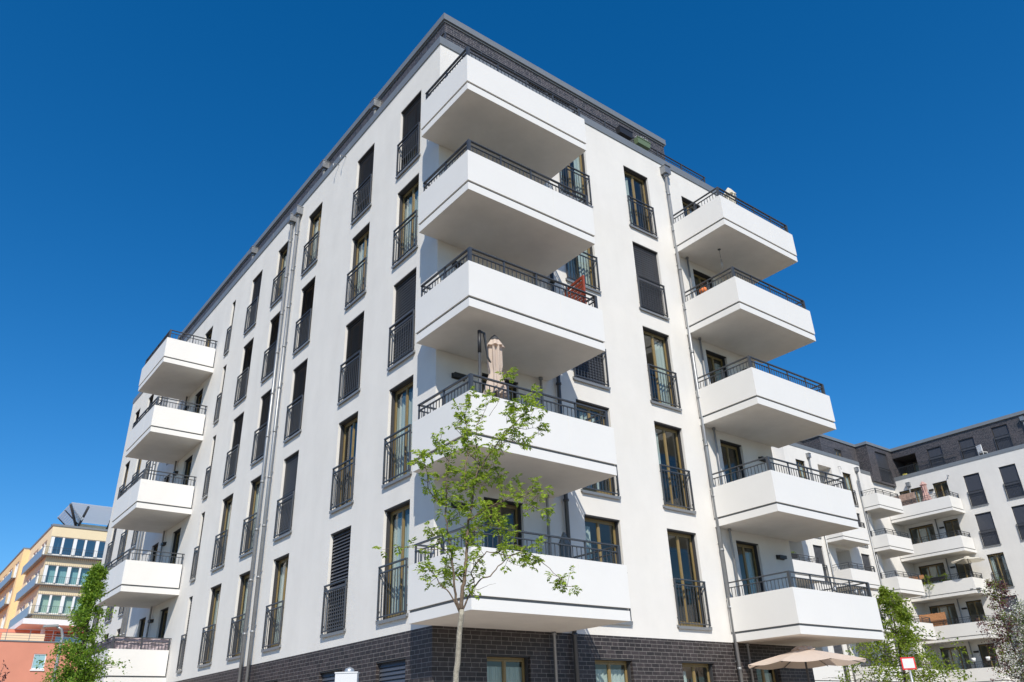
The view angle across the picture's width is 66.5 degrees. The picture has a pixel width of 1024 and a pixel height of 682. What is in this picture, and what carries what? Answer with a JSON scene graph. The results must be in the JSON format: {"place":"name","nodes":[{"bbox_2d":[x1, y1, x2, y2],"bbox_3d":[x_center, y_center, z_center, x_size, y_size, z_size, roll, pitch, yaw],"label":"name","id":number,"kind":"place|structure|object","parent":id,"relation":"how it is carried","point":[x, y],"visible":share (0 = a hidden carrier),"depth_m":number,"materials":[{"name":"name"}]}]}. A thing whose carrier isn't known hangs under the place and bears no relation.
{"place":"outdoors","nodes":[
{"label":"outdoors","id":0,"kind":"place"},
{"bbox_2d":[0,628,81,681],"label":"building","id":1,"kind":"structure","parent":0,"point":[18,657],"depth_m":75.71,"materials":[{"name":"paint"}]},
{"bbox_2d":[30,654,45,670],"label":"window","id":2,"kind":"structure","parent":1,"relation":"in","point":[42,657],"depth_m":76.26,"materials":[{"name":"blue"}]},
{"bbox_2d":[0,0,1023,572],"label":"sky","id":3,"kind":"structure","parent":0,"point":[147,146],"materials":[{"name":"blue"}]},
{"bbox_2d":[723,188,735,203],"bbox_3d":[7.412,-4.035,26.038,0.592,2.660,0.592,11,-29,-24],"label":"closed parasol","id":4,"kind":"object","parent":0,"point":[730,191],"visible":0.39,"depth_m":26.38,"materials":[{"name":"beige fabric"}]},
{"bbox_2d":[771,434,947,681],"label":"apartment building","id":5,"kind":"structure","parent":0,"point":[874,547],"depth_m":54.37,"materials":[{"name":"white paint"}]},
{"bbox_2d":[795,459,807,478],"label":"window","id":6,"kind":"structure","parent":5,"relation":"in","point":[798,461],"depth_m":53.60,"materials":[{"name":"grey glass"}]},
{"bbox_2d":[813,545,829,583],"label":"window","id":7,"kind":"structure","parent":5,"relation":"in","point":[817,549],"depth_m":50.73,"materials":[{"name":"grey glass"}]},
{"bbox_2d":[833,645,851,681],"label":"window","id":8,"kind":"structure","parent":5,"relation":"in","point":[837,648],"depth_m":48.11,"materials":[{"name":"grey glass"}]},
{"bbox_2d":[842,472,858,506],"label":"window","id":9,"kind":"structure","parent":5,"relation":"in","point":[848,481],"depth_m":56.67,"materials":[{"name":"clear glass"}]},
{"bbox_2d":[861,554,878,590],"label":"window","id":10,"kind":"structure","parent":5,"relation":"in","point":[865,558],"depth_m":54.07,"materials":[{"name":"grey glass"}]},
{"bbox_2d":[875,451,894,483],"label":"attic window","id":11,"kind":"structure","parent":5,"relation":"in","point":[884,470],"depth_m":62.21,"materials":[{"name":"grey glass"}]},
{"label":"ground","id":12,"kind":"structure","parent":0,"visible":0},
{"bbox_2d":[0,502,112,641],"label":"office building","id":13,"kind":"structure","parent":12,"relation":"on","point":[41,578],"depth_m":86.55,"materials":[{"name":"yellow paint"}]},
{"bbox_2d":[85,13,884,681],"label":"apartment building","id":14,"kind":"structure","parent":12,"relation":"on","point":[309,373],"depth_m":20.71,"materials":[{"name":"white paint"}]},
{"bbox_2d":[104,528,116,566],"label":"window","id":15,"kind":"structure","parent":14,"relation":"in","point":[111,546],"depth_m":38.69,"materials":[{"name":"grey glass"}]},
{"bbox_2d":[117,530,127,556],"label":"window","id":16,"kind":"structure","parent":14,"relation":"in","point":[124,539],"depth_m":36.81,"materials":[{"name":"grey glass"}]},
{"bbox_2d":[117,461,129,499],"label":"window","id":17,"kind":"structure","parent":14,"relation":"in","point":[127,468],"depth_m":40.71,"materials":[{"name":"grey glass"}]},
{"bbox_2d":[94,637,168,649],"bbox_3d":[-13.684,10.997,27.877,1.866,0.375,3.484,18,-33,-34],"label":"balcony railing","id":18,"kind":"object","parent":14,"relation":"attached to","point":[125,640],"visible":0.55,"depth_m":26.68,"materials":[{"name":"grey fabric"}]},
{"bbox_2d":[158,607,168,637],"bbox_3d":[-12.712,10.953,28.363,0.192,2.348,1.050,18,-33,-34],"label":"balcony door","id":19,"kind":"structure","parent":14,"relation":"in","point":[165,610],"depth_m":29.02,"materials":[{"name":"black glass"}]},
{"bbox_2d":[170,528,180,563],"bbox_3d":[-12.803,8.362,29.662,0.192,2.348,1.050,18,-33,-34],"label":"balcony door","id":20,"kind":"structure","parent":14,"relation":"in","point":[177,532],"depth_m":30.28,"materials":[{"name":"black glass"}]},
{"bbox_2d":[176,596,192,672],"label":"window","id":21,"kind":"structure","parent":14,"relation":"in","point":[183,644],"depth_m":25.92,"materials":[{"name":"grey glass"}]},
{"bbox_2d":[183,455,192,484],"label":"balcony door","id":22,"kind":"structure","parent":14,"relation":"in","point":[189,460],"depth_m":31.62,"materials":[{"name":"black glass"}]},
{"bbox_2d":[189,512,204,581],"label":"window","id":23,"kind":"structure","parent":14,"relation":"in","point":[195,563],"depth_m":27.24,"materials":[{"name":"grey glass"}]},
{"bbox_2d":[194,388,202,412],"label":"balcony door","id":24,"kind":"structure","parent":14,"relation":"in","point":[200,392],"depth_m":32.93,"materials":[{"name":"black glass"}]},
{"bbox_2d":[202,435,215,499],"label":"window","id":25,"kind":"structure","parent":14,"relation":"in","point":[207,475],"depth_m":28.53,"materials":[{"name":"grey glass"}]},
{"bbox_2d":[197,583,221,667],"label":"window","id":26,"kind":"structure","parent":14,"relation":"in","point":[206,644],"depth_m":24.53,"materials":[{"name":"black glass"}]},
{"bbox_2d":[213,365,226,424],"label":"window","id":27,"kind":"structure","parent":14,"relation":"in","point":[215,420],"depth_m":29.82,"materials":[{"name":"grey glass"}]},
{"bbox_2d":[210,494,232,571],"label":"window","id":28,"kind":"structure","parent":14,"relation":"in","point":[217,564],"depth_m":25.81,"materials":[{"name":"black glass"}]},
{"bbox_2d":[223,300,235,355],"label":"window","id":29,"kind":"structure","parent":14,"relation":"in","point":[230,328],"depth_m":31.14,"materials":[{"name":"grey glass"}]},
{"bbox_2d":[222,412,243,485],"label":"window","id":30,"kind":"structure","parent":14,"relation":"in","point":[234,450],"depth_m":27.02,"materials":[{"name":"black glass"}]},
{"bbox_2d":[226,571,249,660],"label":"window","id":31,"kind":"structure","parent":14,"relation":"in","point":[244,576],"depth_m":22.76,"materials":[{"name":"black glass"}]},
{"bbox_2d":[233,338,253,406],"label":"window","id":32,"kind":"structure","parent":14,"relation":"in","point":[249,346],"depth_m":28.30,"materials":[{"name":"black glass"}]},
{"bbox_2d":[239,475,260,557],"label":"window","id":33,"kind":"structure","parent":14,"relation":"in","point":[247,547],"depth_m":24.10,"materials":[{"name":"black glass"}]},
{"bbox_2d":[243,270,262,334],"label":"window","id":34,"kind":"structure","parent":14,"relation":"in","point":[255,301],"depth_m":29.65,"materials":[{"name":"black glass"}]},
{"bbox_2d":[250,389,270,465],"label":"window","id":35,"kind":"structure","parent":14,"relation":"in","point":[265,397],"depth_m":25.28,"materials":[{"name":"black glass"}]},
{"bbox_2d":[260,312,279,382],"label":"window","id":36,"kind":"structure","parent":14,"relation":"in","point":[269,370],"depth_m":26.59,"materials":[{"name":"black glass"}]},
{"bbox_2d":[261,553,288,652],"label":"window","id":37,"kind":"structure","parent":14,"relation":"in","point":[283,578],"depth_m":20.97,"materials":[{"name":"black glass"}]},
{"bbox_2d":[270,242,287,307],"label":"window","id":38,"kind":"structure","parent":14,"relation":"in","point":[281,271],"depth_m":27.94,"materials":[{"name":"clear glass"}]},
{"bbox_2d":[273,450,298,541],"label":"window","id":39,"kind":"structure","parent":14,"relation":"in","point":[285,527],"depth_m":22.13,"materials":[{"name":"black glass"}]},
{"bbox_2d":[283,358,307,442],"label":"window","id":40,"kind":"structure","parent":14,"relation":"in","point":[298,370],"depth_m":23.45,"materials":[{"name":"black glass"}]},
{"bbox_2d":[292,276,315,355],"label":"window","id":41,"kind":"structure","parent":14,"relation":"in","point":[301,343],"depth_m":24.72,"materials":[{"name":"black glass"}]},
{"bbox_2d":[301,202,322,275],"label":"window","id":42,"kind":"structure","parent":14,"relation":"in","point":[314,242],"depth_m":26.19,"materials":[{"name":"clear glass"}]},
{"bbox_2d":[320,668,341,681],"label":"window","id":43,"kind":"structure","parent":14,"relation":"in","point":[327,676],"depth_m":17.57,"materials":[{"name":"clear glass"}]},
{"bbox_2d":[320,526,350,637],"bbox_3d":[-4.038,5.644,18.323,0.272,2.403,1.224,18,-33,-34],"label":"window","id":44,"kind":"structure","parent":14,"relation":"in","point":[332,607],"depth_m":18.32,"materials":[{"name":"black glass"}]},
{"bbox_2d":[329,411,357,513],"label":"window","id":45,"kind":"structure","parent":14,"relation":"in","point":[344,424],"depth_m":19.69,"materials":[{"name":"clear glass"}]},
{"bbox_2d":[337,311,363,405],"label":"window","id":46,"kind":"structure","parent":14,"relation":"in","point":[345,396],"depth_m":20.95,"materials":[{"name":"black glass"}]},
{"bbox_2d":[344,222,369,309],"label":"window","id":47,"kind":"structure","parent":14,"relation":"in","point":[363,251],"depth_m":22.40,"materials":[{"name":"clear glass"}]},
{"bbox_2d":[350,143,374,224],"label":"window","id":48,"kind":"structure","parent":14,"relation":"in","point":[359,202],"depth_m":23.56,"materials":[{"name":"black glass"}]},
{"bbox_2d":[377,657,405,681],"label":"window","id":49,"kind":"structure","parent":14,"relation":"in","point":[393,670],"depth_m":15.56,"materials":[{"name":"grey glass"}]},
{"bbox_2d":[375,499,409,624],"bbox_3d":[-2.385,4.657,16.473,0.339,2.403,1.244,18,-33,-34],"label":"window","id":50,"kind":"structure","parent":14,"relation":"in","point":[398,591],"depth_m":16.60,"materials":[{"name":"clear glass"}]},
{"bbox_2d":[381,375,412,487],"bbox_3d":[-2.477,2.066,17.772,0.338,2.403,1.244,18,-33,-34],"label":"window","id":51,"kind":"structure","parent":14,"relation":"in","point":[400,436],"depth_m":17.95,"materials":[{"name":"clear glass"}]},
{"bbox_2d":[387,268,415,370],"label":"window","id":52,"kind":"structure","parent":14,"relation":"in","point":[409,278],"depth_m":19.07,"materials":[{"name":"black glass"}]},
{"bbox_2d":[391,173,418,268],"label":"window","id":53,"kind":"structure","parent":14,"relation":"in","point":[407,235],"depth_m":20.55,"materials":[{"name":"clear glass"}]},
{"bbox_2d":[395,91,420,178],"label":"window","id":54,"kind":"structure","parent":14,"relation":"in","point":[410,154],"depth_m":21.76,"materials":[{"name":"black glass"}]},
{"bbox_2d":[477,330,509,399],"bbox_3d":[-0.348,0.909,15.636,0.521,2.390,0.641,-10,-28,16],"label":"closed parasol","id":55,"kind":"object","parent":14,"relation":"on","point":[494,347],"visible":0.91,"depth_m":15.81,"materials":[{"name":"beige fabric"}]},
{"bbox_2d":[482,373,517,400],"bbox_3d":[-0.321,1.951,17.754,1.060,2.348,0.259,18,-33,-34],"label":"balcony door","id":56,"kind":"structure","parent":14,"relation":"in","point":[483,374],"depth_m":18.42,"materials":[{"name":"brown glass"}]},
{"bbox_2d":[484,497,521,550],"bbox_3d":[-0.210,4.529,16.431,1.060,2.348,0.192,18,-33,-34],"label":"balcony door","id":57,"kind":"structure","parent":14,"relation":"in","point":[509,504],"depth_m":16.99,"materials":[{"name":"brown glass"}]},
{"bbox_2d":[487,654,529,681],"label":"window","id":58,"kind":"structure","parent":14,"relation":"in","point":[503,673],"depth_m":15.60,"materials":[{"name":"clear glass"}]},
{"bbox_2d":[558,532,570,557],"bbox_3d":[1.155,4.944,16.601,0.366,1.750,0.366,11,-29,-24],"label":"closed parasol","id":59,"kind":"object","parent":14,"relation":"on","point":[563,541],"visible":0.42,"depth_m":16.78,"materials":[{"name":"grey fabric"}]},
{"bbox_2d":[564,275,586,303],"bbox_3d":[1.451,-0.651,18.352,0.205,1.703,0.800,13,-30,-27],"label":"folded table","id":60,"kind":"object","parent":14,"relation":"on","point":[579,285],"visible":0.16,"depth_m":18.50,"materials":[{"name":"red wood"}]},
{"bbox_2d":[559,153,592,207],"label":"window","id":61,"kind":"structure","parent":14,"relation":"in","point":[580,183],"depth_m":23.26,"materials":[{"name":"clear glass"}]},
{"bbox_2d":[565,246,601,292],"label":"window","id":62,"kind":"structure","parent":14,"relation":"in","point":[583,264],"depth_m":21.85,"materials":[{"name":"clear glass"}]},
{"bbox_2d":[572,349,610,389],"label":"window","id":63,"kind":"structure","parent":14,"relation":"in","point":[587,372],"depth_m":20.33,"materials":[{"name":"grey glass"}]},
{"bbox_2d":[576,399,620,499],"bbox_3d":[2.026,2.696,19.343,1.284,2.403,0.340,18,-33,-34],"label":"window","id":64,"kind":"structure","parent":14,"relation":"in","point":[594,488],"depth_m":19.18,"materials":[{"name":"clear glass"}]},
{"bbox_2d":[584,514,632,624],"bbox_3d":[2.119,5.286,18.040,1.284,2.403,0.332,18,-33,-34],"label":"window","id":65,"kind":"structure","parent":14,"relation":"in","point":[598,521],"depth_m":18.48,"materials":[{"name":"clear glass"}]},
{"bbox_2d":[595,658,631,681],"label":"window","id":66,"kind":"structure","parent":14,"relation":"in","point":[602,675],"depth_m":17.23,"materials":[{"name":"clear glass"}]},
{"bbox_2d":[615,124,632,140],"bbox_3d":[3.772,-6.966,26.165,0.644,0.264,0.212,18,-33,-34],"label":"flower box","id":67,"kind":"object","parent":14,"relation":"attached to","point":[624,132],"visible":0.93,"depth_m":26.08,"materials":[{"name":"black plastic"}]},
{"bbox_2d":[623,166,657,238],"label":"window","id":68,"kind":"structure","parent":14,"relation":"in","point":[627,171],"depth_m":24.83,"materials":[{"name":"clear glass"}]},
{"bbox_2d":[633,135,650,150],"bbox_3d":[4.441,-6.803,26.667,0.644,0.420,0.284,18,-33,-34],"label":"flower box","id":69,"kind":"object","parent":14,"relation":"attached to","point":[642,142],"visible":1,"depth_m":26.54,"materials":[{"name":"green plastic"}]},
{"bbox_2d":[632,241,669,319],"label":"window","id":70,"kind":"structure","parent":14,"relation":"in","point":[651,255],"depth_m":23.48,"materials":[{"name":"black glass"}]},
{"bbox_2d":[643,326,681,410],"bbox_3d":[4.154,0.808,22.198,1.244,2.403,0.338,18,-33,-34],"label":"window","id":71,"kind":"structure","parent":14,"relation":"in","point":[663,399],"depth_m":22.33,"materials":[{"name":"brown glass"}]},
{"bbox_2d":[654,421,695,513],"bbox_3d":[4.247,3.398,20.896,1.244,2.403,0.331,18,-33,-34],"label":"window","id":72,"kind":"structure","parent":14,"relation":"in","point":[687,505],"depth_m":20.88,"materials":[{"name":"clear glass"}]},
{"bbox_2d":[667,529,711,630],"bbox_3d":[4.356,5.978,19.576,1.244,2.403,0.272,18,-33,-34],"label":"window","id":73,"kind":"structure","parent":14,"relation":"in","point":[699,594],"depth_m":19.54,"materials":[{"name":"brown glass"}]},
{"bbox_2d":[681,196,698,213],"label":"balcony door","id":74,"kind":"structure","parent":14,"relation":"in","point":[685,200],"depth_m":26.77,"materials":[{"name":"brown glass"}]},
{"bbox_2d":[682,661,713,681],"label":"window","id":75,"kind":"structure","parent":14,"relation":"in","point":[708,665],"depth_m":18.79,"materials":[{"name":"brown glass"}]},
{"bbox_2d":[693,269,712,288],"bbox_3d":[6.198,-1.127,25.016,1.000,2.348,0.192,18,-33,-34],"label":"balcony door","id":76,"kind":"structure","parent":14,"relation":"in","point":[699,275],"depth_m":25.54,"materials":[{"name":"brown glass"}]},
{"bbox_2d":[706,350,727,381],"bbox_3d":[6.268,1.477,23.740,1.000,2.348,0.260,18,-33,-34],"label":"balcony door","id":77,"kind":"structure","parent":14,"relation":"in","point":[709,354],"depth_m":24.26,"materials":[{"name":"brown glass"}]},
{"bbox_2d":[720,440,744,481],"bbox_3d":[6.379,4.055,22.417,1.000,2.348,0.192,18,-33,-34],"label":"balcony door","id":78,"kind":"structure","parent":14,"relation":"in","point":[736,447],"depth_m":22.92,"materials":[{"name":"brown glass"}]},
{"bbox_2d":[736,540,763,593],"bbox_3d":[6.450,6.658,21.140,1.000,2.348,0.259,18,-33,-34],"label":"balcony door","id":79,"kind":"structure","parent":14,"relation":"in","point":[747,556],"depth_m":21.59,"materials":[{"name":"brown glass"}]},
{"bbox_2d":[761,669,778,681],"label":"window","id":80,"kind":"structure","parent":14,"relation":"in","point":[766,677],"depth_m":20.37,"materials":[{"name":"brown glass"}]},
{"bbox_2d":[822,585,975,681],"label":"courtyard tree","id":81,"kind":"object","parent":12,"relation":"on","point":[901,614],"visible":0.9,"depth_m":29.23,"materials":[{"name":"green plant"}]},
{"bbox_2d":[890,410,1023,681],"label":"apartment building","id":82,"kind":"structure","parent":12,"relation":"on","point":[973,506],"depth_m":56.95,"materials":[{"name":"white paint"}]},
{"bbox_2d":[895,492,916,505],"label":"bamboo screen","id":83,"kind":"object","parent":82,"relation":"attached to","point":[907,496],"visible":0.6,"depth_m":59.57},
{"bbox_2d":[899,487,920,503],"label":"balcony door","id":84,"kind":"structure","parent":82,"relation":"in","point":[916,492],"depth_m":61.04,"materials":[{"name":"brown glass"}]},
{"bbox_2d":[909,524,936,543],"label":"balcony door","id":85,"kind":"structure","parent":82,"relation":"in","point":[922,532],"depth_m":59.92,"materials":[{"name":"brown glass"}]},
{"bbox_2d":[919,481,931,501],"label":"closed parasol","id":86,"kind":"object","parent":82,"relation":"on","point":[924,489],"visible":0.94,"depth_m":59.15,"materials":[{"name":"pink fabric"}]},
{"bbox_2d":[919,563,945,582],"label":"balcony door","id":87,"kind":"structure","parent":82,"relation":"in","point":[934,571],"depth_m":58.60,"materials":[{"name":"brown glass"}]},
{"bbox_2d":[919,612,947,626],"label":"bamboo screen","id":88,"kind":"object","parent":82,"relation":"attached to","point":[940,616],"visible":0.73,"depth_m":55.81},
{"bbox_2d":[928,446,945,467],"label":"attic window","id":89,"kind":"structure","parent":82,"relation":"in","point":[936,452],"depth_m":60.85,"materials":[{"name":"grey glass"}]},
{"bbox_2d":[929,603,957,624],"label":"balcony door","id":90,"kind":"structure","parent":82,"relation":"in","point":[947,610],"depth_m":57.16,"materials":[{"name":"brown glass"}]},
{"bbox_2d":[943,518,960,536],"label":"balcony door","id":91,"kind":"structure","parent":82,"relation":"in","point":[956,519],"depth_m":58.40,"materials":[{"name":"brown glass"}]},
{"bbox_2d":[939,646,971,669],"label":"balcony door","id":92,"kind":"structure","parent":82,"relation":"in","point":[958,652],"depth_m":55.93,"materials":[{"name":"brown glass"}]},
{"bbox_2d":[951,556,984,588],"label":"parasol","id":93,"kind":"object","parent":82,"relation":"on","point":[966,560],"visible":1,"depth_m":55.55,"materials":[{"name":"beige fabric"}]},
{"bbox_2d":[959,437,978,459],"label":"attic window","id":94,"kind":"structure","parent":82,"relation":"in","point":[968,447],"depth_m":59.12,"materials":[{"name":"grey glass"}]},
{"bbox_2d":[966,600,984,621],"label":"balcony door","id":95,"kind":"structure","parent":82,"relation":"in","point":[974,601],"depth_m":55.81,"materials":[{"name":"brown glass"}]},
{"bbox_2d":[963,472,988,507],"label":"window","id":96,"kind":"structure","parent":82,"relation":"in","point":[976,492],"depth_m":57.55,"materials":[{"name":"grey glass"}]},
{"bbox_2d":[975,511,1000,547],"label":"window","id":97,"kind":"structure","parent":82,"relation":"in","point":[985,522],"depth_m":56.26,"materials":[{"name":"grey glass"}]},
{"bbox_2d":[978,643,999,667],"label":"balcony door","id":98,"kind":"structure","parent":82,"relation":"in","point":[979,645],"depth_m":54.50,"materials":[{"name":"brown glass"}]},
{"bbox_2d":[987,552,1014,588],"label":"window","id":99,"kind":"structure","parent":82,"relation":"in","point":[994,572],"depth_m":55.11,"materials":[{"name":"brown glass"}]},
{"bbox_2d":[992,424,1013,450],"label":"attic window","id":100,"kind":"structure","parent":82,"relation":"in","point":[1002,436],"depth_m":57.43,"materials":[{"name":"grey glass"}]},
{"bbox_2d":[998,463,1023,499],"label":"window","id":101,"kind":"structure","parent":82,"relation":"in","point":[1009,473],"depth_m":55.78,"materials":[{"name":"grey glass"}]},
{"bbox_2d":[1000,595,1023,632],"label":"window","id":102,"kind":"structure","parent":82,"relation":"in","point":[1011,604],"depth_m":53.88,"materials":[{"name":"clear glass"}]},
{"bbox_2d":[1011,504,1023,540],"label":"window","id":103,"kind":"structure","parent":82,"relation":"in","point":[1018,511],"depth_m":54.81,"materials":[{"name":"grey glass"}]},
{"bbox_2d":[975,577,1023,681],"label":"copper tree","id":104,"kind":"object","parent":12,"relation":"on","point":[1003,604],"visible":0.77,"depth_m":27.36,"materials":[{"name":"brown plant"}]},
{"bbox_2d":[995,598,1023,681],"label":"blossom tree","id":105,"kind":"object","parent":12,"relation":"on","point":[1020,624],"visible":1,"depth_m":24.18,"materials":[{"name":"white plant"}]},
{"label":"pavement","id":106,"kind":"structure","parent":0,"visible":0},
{"bbox_2d":[43,624,63,681],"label":"street lamp","id":107,"kind":"object","parent":106,"relation":"on","point":[57,626],"visible":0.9,"depth_m":38.75,"materials":[{"name":"metal"}]},
{"bbox_2d":[35,561,129,681],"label":"street tree","id":108,"kind":"object","parent":106,"relation":"on","point":[93,586],"visible":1,"depth_m":20.89,"materials":[{"name":"green plant"}]},
{"bbox_2d":[335,667,358,681],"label":"control cabinet","id":109,"kind":"object","parent":106,"relation":"on","point":[349,674],"visible":1,"depth_m":7.18,"materials":[{"name":"grey metal"}]},
{"bbox_2d":[372,367,582,681],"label":"young tree","id":110,"kind":"object","parent":106,"relation":"on","point":[525,559],"visible":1,"depth_m":9.70,"materials":[{"name":"green plant"}]},
{"bbox_2d":[748,646,865,681],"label":"parasol","id":111,"kind":"object","parent":106,"relation":"on","point":[802,657],"visible":1,"depth_m":18.64,"materials":[{"name":"beige fabric"}]},
{"bbox_2d":[900,657,916,681],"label":"street sign","id":112,"kind":"object","parent":106,"relation":"on","point":[908,663],"visible":1,"depth_m":18.41,"materials":[{"name":"metal"}]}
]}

